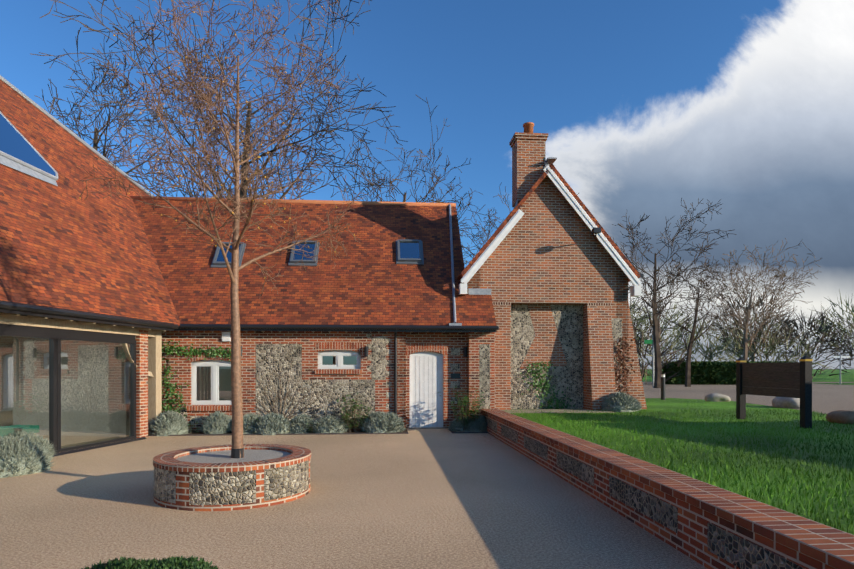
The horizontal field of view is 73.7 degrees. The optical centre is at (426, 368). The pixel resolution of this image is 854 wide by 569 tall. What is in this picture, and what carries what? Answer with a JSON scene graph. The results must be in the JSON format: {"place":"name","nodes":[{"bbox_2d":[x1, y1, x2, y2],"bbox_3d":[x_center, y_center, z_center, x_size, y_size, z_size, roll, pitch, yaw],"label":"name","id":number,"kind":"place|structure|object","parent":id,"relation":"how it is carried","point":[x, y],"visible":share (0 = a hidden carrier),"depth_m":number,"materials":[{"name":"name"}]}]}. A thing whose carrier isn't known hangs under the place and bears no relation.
{"place":"outdoors","nodes":[
{"label":"outdoors","id":0,"kind":"place"},
{"bbox_2d":[0,425,38,436],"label":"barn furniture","id":1,"kind":"object","parent":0,"point":[14,429],"depth_m":12.18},
{"bbox_2d":[0,336,148,435],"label":"barn interior","id":2,"kind":"object","parent":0,"point":[4,382],"depth_m":14.56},
{"bbox_2d":[0,80,180,325],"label":"barn roof","id":3,"kind":"structure","parent":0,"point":[63,245],"depth_m":13.95,"materials":[{"name":"tile"}]},
{"bbox_2d":[0,112,57,185],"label":"skylight frame","id":4,"kind":"object","parent":3,"relation":"attached to","point":[6,159],"visible":0.79,"depth_m":13.91,"materials":[{"name":"grey metal"}]},
{"bbox_2d":[0,113,55,175],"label":"skylight glass","id":5,"kind":"object","parent":4,"relation":"in","point":[14,143],"visible":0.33,"depth_m":14.24,"materials":[{"name":"blue glass"}]},
{"bbox_2d":[0,75,152,195],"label":"roof verge trim","id":6,"kind":"structure","parent":3,"relation":"on","point":[45,112],"depth_m":17.76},
{"bbox_2d":[0,312,165,330],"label":"barn soffit","id":7,"kind":"structure","parent":3,"relation":"attached to","point":[55,319],"depth_m":12.00,"materials":[{"name":"brown wood"}]},
{"bbox_2d":[135,330,147,437],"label":"brick pier","id":8,"kind":"structure","parent":0,"point":[141,339],"depth_m":14.09,"materials":[{"name":"brick"}]},
{"bbox_2d":[130,196,455,206],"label":"roof ridge","id":9,"kind":"structure","parent":0,"point":[315,201],"depth_m":18.98,"materials":[{"name":"tile"}]},
{"bbox_2d":[162,331,494,430],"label":"wing walls","id":10,"kind":"structure","parent":0,"point":[469,372],"depth_m":15.79,"materials":[{"name":"red brick"}]},
{"bbox_2d":[191,360,231,404],"bbox_3d":[-5.824,0.381,15.607,1.284,1.234,0.084,0,0,-4],"label":"window frame","id":11,"kind":"object","parent":10,"relation":"in","point":[214,365],"visible":0.75,"depth_m":15.56,"materials":[{"name":"white wood"}]},
{"bbox_2d":[194,361,230,400],"bbox_3d":[-5.814,0.379,15.620,1.190,1.190,0.001,0,0,-4],"label":"window glass","id":12,"kind":"object","parent":11,"relation":"in","point":[203,383],"depth_m":15.61,"materials":[{"name":"clear glass"}]},
{"bbox_2d":[222,332,230,340],"bbox_3d":[-5.457,-0.866,15.477,0.220,0.260,0.060,0,0,-4],"label":"alarm box","id":13,"kind":"object","parent":10,"relation":"attached to","point":[226,336],"visible":1,"depth_m":15.45,"materials":[{"name":"white paint"}]},
{"bbox_2d":[162,348,327,419],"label":"wall shrub stems","id":14,"kind":"object","parent":10,"relation":"attached to","point":[267,392],"visible":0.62,"depth_m":15.59,"materials":[{"name":"plant"}]},
{"bbox_2d":[133,200,496,325],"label":"wing roof","id":15,"kind":"structure","parent":10,"relation":"on","point":[367,280],"depth_m":16.82,"materials":[{"name":"red tile"}]},
{"bbox_2d":[211,242,245,267],"bbox_3d":[-5.917,-3.383,16.999,0.840,0.897,0.750,0,0,-4],"label":"rooflight frame","id":16,"kind":"object","parent":15,"relation":"on","point":[215,264],"visible":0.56,"depth_m":16.83,"materials":[{"name":"grey metal"}]},
{"bbox_2d":[216,244,240,261],"bbox_3d":[-5.916,-3.425,16.980,0.600,0.656,0.556,0,0,-4],"label":"skylight glass","id":17,"kind":"object","parent":16,"relation":"in","point":[220,257],"visible":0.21,"depth_m":16.89,"materials":[{"name":"blue glass"}]},
{"bbox_2d":[288,240,319,265],"bbox_3d":[-3.717,-3.488,17.258,0.840,0.897,0.750,0,0,-4],"label":"rooflight frame","id":18,"kind":"object","parent":15,"relation":"on","point":[292,262],"visible":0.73,"depth_m":16.96,"materials":[{"name":"grey metal"}]},
{"bbox_2d":[293,243,314,259],"bbox_3d":[-3.716,-3.529,17.239,0.600,0.656,0.556,0,0,-4],"label":"skylight glass","id":19,"kind":"object","parent":18,"relation":"in","point":[297,256],"visible":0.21,"depth_m":17.23,"materials":[{"name":"blue glass"}]},
{"bbox_2d":[245,331,492,332],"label":"rafter ends","id":20,"kind":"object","parent":15,"relation":"attached to","point":[443,332],"depth_m":15.96,"materials":[{"name":"brown wood"}]},
{"bbox_2d":[396,239,423,264],"bbox_3d":[-0.537,-3.594,17.595,0.840,0.897,0.750,0,0,-4],"label":"rooflight frame","id":21,"kind":"object","parent":15,"relation":"on","point":[413,261],"visible":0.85,"depth_m":17.34,"materials":[{"name":"grey metal"}]},
{"bbox_2d":[400,242,419,257],"bbox_3d":[-0.536,-3.636,17.576,0.600,0.656,0.556,0,0,-4],"label":"skylight glass","id":22,"kind":"object","parent":21,"relation":"in","point":[409,249],"visible":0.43,"depth_m":17.58,"materials":[{"name":"blue glass"}]},
{"bbox_2d":[449,204,461,325],"bbox_3d":[0.708,-3.359,17.489,0.357,4.425,3.732,0,0,-2],"label":"roof pipe","id":23,"kind":"object","parent":15,"relation":"on","point":[453,281],"visible":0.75,"depth_m":17.01,"materials":[{"name":"grey metal"}]},
{"bbox_2d":[186,342,448,410],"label":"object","id":24,"kind":"structure","parent":10,"relation":"attached to","point":[328,346],"depth_m":15.71,"materials":[{"name":"red brick"}]},
{"bbox_2d":[169,333,489,425],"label":"flint wall","id":25,"kind":"structure","parent":10,"relation":"attached to","point":[272,358],"depth_m":15.69,"materials":[{"name":"grey stone"}]},
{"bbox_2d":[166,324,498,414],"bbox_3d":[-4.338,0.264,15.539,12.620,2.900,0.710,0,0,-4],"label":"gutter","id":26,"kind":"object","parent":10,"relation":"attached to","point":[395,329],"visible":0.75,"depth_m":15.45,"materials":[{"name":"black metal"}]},
{"bbox_2d":[318,350,360,368],"bbox_3d":[-2.462,-0.245,15.869,1.236,0.523,0.085,0,0,-4],"label":"window frame","id":27,"kind":"object","parent":10,"relation":"attached to","point":[339,354],"visible":0.92,"depth_m":15.83,"materials":[{"name":"white wood"}]},
{"bbox_2d":[320,351,357,364],"bbox_3d":[-2.439,-0.246,15.882,1.140,0.480,0.001,0,0,-4],"label":"window glass","id":28,"kind":"object","parent":27,"relation":"in","point":[331,360],"visible":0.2,"depth_m":15.88,"materials":[{"name":"teal glass"}]},
{"bbox_2d":[408,351,445,428],"bbox_3d":[-0.015,0.614,16.246,1.070,2.200,0.270,0,0,-4],"label":"door","id":29,"kind":"structure","parent":10,"relation":"attached to","point":[426,387],"depth_m":16.33,"materials":[{"name":"white paint"}]},
{"bbox_2d":[451,373,459,378],"bbox_3d":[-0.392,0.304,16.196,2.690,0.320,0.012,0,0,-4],"label":"name plaque","id":30,"kind":"object","parent":10,"relation":"attached to","point":[455,375],"visible":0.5,"depth_m":16.28,"materials":[{"name":"black metal"}]},
{"bbox_2d":[0,428,707,568],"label":"courtyard","id":31,"kind":"structure","parent":0,"point":[446,498],"depth_m":6.53,"materials":[{"name":"beige gravel"}]},
{"bbox_2d":[0,316,161,434],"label":"timber frame","id":32,"kind":"object","parent":31,"relation":"on","point":[154,373],"visible":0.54,"depth_m":14.58,"materials":[{"name":"beige wood"}]},
{"bbox_2d":[0,300,178,452],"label":"barn glazing frames","id":33,"kind":"structure","parent":32,"relation":"attached to","point":[55,335],"depth_m":11.58,"materials":[{"name":"black metal"}]},
{"bbox_2d":[0,336,131,448],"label":"glass panel","id":34,"kind":"object","parent":33,"relation":"in","point":[96,392],"depth_m":12.29,"materials":[{"name":"clear glass"}]},
{"bbox_2d":[53,437,146,456],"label":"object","id":35,"kind":"object","parent":31,"relation":"on","point":[95,447],"visible":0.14,"depth_m":12.22,"materials":[{"name":"black metal"}]},
{"bbox_2d":[81,555,217,568],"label":"yew dome","id":36,"kind":"structure","parent":31,"relation":"on","point":[177,562],"depth_m":3.57,"materials":[{"name":"green plant"}]},
{"bbox_2d":[153,444,310,510],"bbox_3d":[-2.634,1.444,7.825,2.044,0.540,2.044,0,0,1],"label":"planter","id":37,"kind":"object","parent":31,"relation":"on","point":[212,478],"visible":0.98,"depth_m":7.03,"materials":[{"name":"stone"}]},
{"bbox_2d":[74,0,369,457],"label":"crab apple tree","id":38,"kind":"object","parent":37,"relation":"on","point":[236,392],"visible":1,"depth_m":7.78,"materials":[{"name":"orange plant"}]},
{"bbox_2d":[79,6,354,278],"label":"leaves","id":39,"kind":"object","parent":38,"relation":"on","point":[242,131],"visible":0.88,"depth_m":7.80,"materials":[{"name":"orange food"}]},
{"bbox_2d":[231,448,243,457],"bbox_3d":[-2.604,1.159,7.825,0.162,0.130,0.170,0,0,1],"label":"tree trunk base","id":40,"kind":"object","parent":37,"relation":"on","point":[235,453],"visible":0.78,"depth_m":7.75,"materials":[{"name":"black metal"}]},
{"bbox_2d":[148,432,487,435],"bbox_3d":[-2.829,1.696,14.709,8.900,0.035,0.046,0,0,-4],"label":"bed edging","id":41,"kind":"object","parent":31,"relation":"on","point":[297,434],"visible":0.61,"depth_m":14.68,"materials":[{"name":"brown metal"}]},
{"bbox_2d":[0,391,641,477],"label":"lavender","id":42,"kind":"object","parent":31,"relation":"on","point":[23,452],"visible":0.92,"depth_m":14.82,"materials":[{"name":"green plant"}]},
{"bbox_2d":[188,429,453,433],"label":"planting bed soil","id":43,"kind":"structure","parent":31,"relation":"on","point":[404,431],"depth_m":15.12,"materials":[{"name":"brown soil"}]},
{"bbox_2d":[188,387,485,433],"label":"shrubs","id":44,"kind":"object","parent":43,"relation":"on","point":[463,412],"visible":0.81,"depth_m":15.24,"materials":[{"name":"green plant"}]},
{"bbox_2d":[0,0,853,368],"label":"sky","id":45,"kind":"structure","parent":0,"point":[643,107],"materials":[{"name":"blue"}]},
{"bbox_2d":[468,157,556,294],"bbox_3d":[2.459,-4.168,16.734,2.540,4.053,0.780,0,0,-4],"label":"lead flashing","id":46,"kind":"object","parent":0,"point":[479,291],"visible":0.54,"depth_m":16.54,"materials":[{"name":"grey metal"}]},
{"bbox_2d":[506,370,853,534],"bbox_3d":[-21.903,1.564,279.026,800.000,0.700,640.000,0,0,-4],"label":"lawn","id":47,"kind":"structure","parent":0,"point":[667,404],"depth_m":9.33,"materials":[{"name":"green plant"}]},
{"bbox_2d":[162,340,574,416],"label":"climber leaves","id":48,"kind":"object","parent":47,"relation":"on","point":[195,351],"visible":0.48,"depth_m":15.40,"materials":[{"name":"green plant"}]},
{"bbox_2d":[467,132,646,409],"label":"gable walls","id":49,"kind":"structure","parent":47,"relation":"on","point":[549,250],"depth_m":16.69,"materials":[{"name":"brown brick"}]},
{"bbox_2d":[523,122,533,132],"bbox_3d":[3.027,-7.071,16.979,0.322,0.410,0.330,0,0,-4],"label":"chimney pot","id":50,"kind":"object","parent":49,"relation":"on","point":[528,127],"visible":0.71,"depth_m":16.85,"materials":[{"name":"ceramic"}]},
{"bbox_2d":[520,305,566,368],"bbox_3d":[3.492,-0.939,17.037,1.462,1.924,0.001,0,0,-4],"label":"brick wall panel","id":51,"kind":"object","parent":49,"relation":"attached to","point":[545,346],"visible":1,"depth_m":17.04,"materials":[{"name":"brown brick"}]},
{"bbox_2d":[457,164,640,281],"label":"gable roof","id":52,"kind":"structure","parent":49,"relation":"on","point":[521,203],"depth_m":16.45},
{"bbox_2d":[459,165,640,296],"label":"barge boards","id":53,"kind":"object","parent":49,"relation":"attached to","point":[635,290],"visible":1,"depth_m":16.46,"materials":[{"name":"white paint"}]},
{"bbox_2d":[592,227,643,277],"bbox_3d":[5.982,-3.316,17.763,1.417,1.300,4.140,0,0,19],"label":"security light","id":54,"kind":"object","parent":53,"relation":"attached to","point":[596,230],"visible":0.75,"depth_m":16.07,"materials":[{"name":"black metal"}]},
{"bbox_2d":[493,302,610,305],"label":"gable dentils","id":55,"kind":"object","parent":49,"relation":"attached to","point":[588,304],"visible":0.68,"depth_m":16.79,"materials":[{"name":"red brick"}]},
{"bbox_2d":[511,304,621,408],"bbox_3d":[4.104,-0.306,17.032,3.358,3.200,0.266,0,0,2],"label":"flint wall panel","id":56,"kind":"object","parent":49,"relation":"attached to","point":[568,319],"visible":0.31,"depth_m":17.05,"materials":[{"name":"grey stone"}]},
{"bbox_2d":[613,337,636,395],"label":"red climber leaves","id":57,"kind":"object","parent":49,"relation":"attached to","point":[619,359],"visible":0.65,"depth_m":16.80,"materials":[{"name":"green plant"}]},
{"bbox_2d":[502,409,613,412],"bbox_3d":[3.541,1.233,16.106,3.180,0.062,1.200,0,0,-4],"label":"gravel strip","id":58,"kind":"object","parent":47,"relation":"on","point":[553,411],"depth_m":15.88,"materials":[{"name":"gravel"}]},
{"bbox_2d":[661,373,664,399],"bbox_3d":[9.121,0.704,22.006,0.176,1.020,0.180,0,0,-4],"label":"bollard light","id":59,"kind":"object","parent":47,"relation":"on","point":[662,386],"visible":1,"depth_m":21.94,"materials":[{"name":"black metal"}]},
{"bbox_2d":[480,409,853,568],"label":"retaining wall","id":60,"kind":"structure","parent":47,"relation":"on","point":[707,525],"depth_m":5.31,"materials":[{"name":"brick"}]},
{"bbox_2d":[705,393,730,401],"bbox_3d":[10.703,1.123,20.977,0.856,0.420,0.599,0,0,26],"label":"boulder","id":61,"kind":"object","parent":47,"relation":"on","point":[715,397],"visible":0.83,"depth_m":20.80,"materials":[{"name":"white stone"}]},
{"bbox_2d":[662,361,791,384],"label":"hedge","id":62,"kind":"object","parent":47,"relation":"on","point":[719,373],"visible":0.4,"depth_m":42.35,"materials":[{"name":"green plant"}]},
{"bbox_2d":[632,306,853,384],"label":"scrub","id":63,"kind":"object","parent":47,"relation":"on","point":[639,346],"visible":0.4,"depth_m":48.13,"materials":[{"name":"plant"}]},
{"bbox_2d":[736,355,812,428],"bbox_3d":[7.614,0.471,12.611,0.164,1.486,2.264,0,0,-4],"label":"estate sign","id":64,"kind":"object","parent":47,"relation":"on","point":[794,379],"visible":0.96,"depth_m":12.36,"materials":[{"name":"brown wood"}]},
{"bbox_2d":[771,397,799,408],"bbox_3d":[11.196,1.096,17.659,0.688,0.565,1.173,0,0,-16],"label":"boulder","id":65,"kind":"object","parent":47,"relation":"on","point":[784,402],"visible":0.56,"depth_m":17.39,"materials":[{"name":"grey stone"}]},
{"bbox_2d":[826,410,853,424],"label":"boulder","id":66,"kind":"object","parent":47,"relation":"on","point":[842,416],"visible":0.85,"depth_m":12.53,"materials":[{"name":"grey stone"}]},
{"bbox_2d":[642,382,853,413],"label":"drive","id":67,"kind":"structure","parent":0,"point":[827,398],"depth_m":26.39,"materials":[{"name":"grey asphalt"}]},
{"bbox_2d":[612,198,736,387],"bbox_3d":[14.588,-4.380,34.508,8.550,11.209,7.328,0,0,1],"label":"tree","id":68,"kind":"object","parent":67,"relation":"on","point":[656,313],"visible":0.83,"depth_m":34.83,"materials":[{"name":"brown plant"}]},
{"bbox_2d":[639,258,743,386],"bbox_3d":[17.163,-2.921,37.049,6.059,8.303,6.966,0,0,1],"label":"tree","id":69,"kind":"object","parent":67,"relation":"on","point":[688,367],"visible":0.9,"depth_m":36.90,"materials":[{"name":"brown plant"}]},
{"bbox_2d":[644,335,849,387],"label":"fingerposts","id":70,"kind":"object","parent":67,"relation":"on","point":[652,343],"visible":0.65,"depth_m":35.56,"materials":[{"name":"grey wood"}]},
{"bbox_2d":[686,238,819,361],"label":"tree","id":71,"kind":"object","parent":67,"relation":"on","point":[746,325],"visible":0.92,"depth_m":45.08,"materials":[{"name":"brown plant"}]},
{"bbox_2d":[649,369,853,369],"bbox_3d":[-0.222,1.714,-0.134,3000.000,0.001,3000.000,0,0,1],"label":"ground","id":72,"kind":"structure","parent":0,"point":[822,369],"depth_m":886.57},
{"bbox_2d":[34,27,231,196],"bbox_3d":[-17.523,-8.128,31.216,13.056,19.730,12.223,0,0,42],"label":"tree","id":73,"kind":"object","parent":72,"relation":"on","point":[96,140],"visible":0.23,"depth_m":28.71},
{"bbox_2d":[32,0,407,199],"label":"tree","id":74,"kind":"object","parent":72,"relation":"on","point":[247,121],"visible":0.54,"depth_m":29.40,"materials":[{"name":"brown plant"}]},
{"bbox_2d":[329,95,491,264],"bbox_3d":[-0.634,-6.715,36.452,9.988,16.896,13.522,0,0,31],"label":"tree","id":75,"kind":"object","parent":72,"relation":"on","point":[379,187],"visible":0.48,"depth_m":34.72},
{"bbox_2d":[460,182,578,263],"bbox_3d":[5.099,-5.453,39.422,9.538,14.389,11.885,0,0,1],"label":"tree","id":76,"kind":"object","parent":72,"relation":"on","point":[488,225],"visible":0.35,"depth_m":38.13,"materials":[{"name":"brown plant"}]},
{"bbox_2d":[628,283,853,367],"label":"distant woodland","id":77,"kind":"object","parent":72,"relation":"on","point":[825,326],"visible":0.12,"depth_m":111.71,"materials":[{"name":"plant"}]},
{"bbox_2d":[814,383,853,384],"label":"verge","id":78,"kind":"structure","parent":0,"point":[837,383],"depth_m":45.47,"materials":[{"name":"green plant"}]}
]}

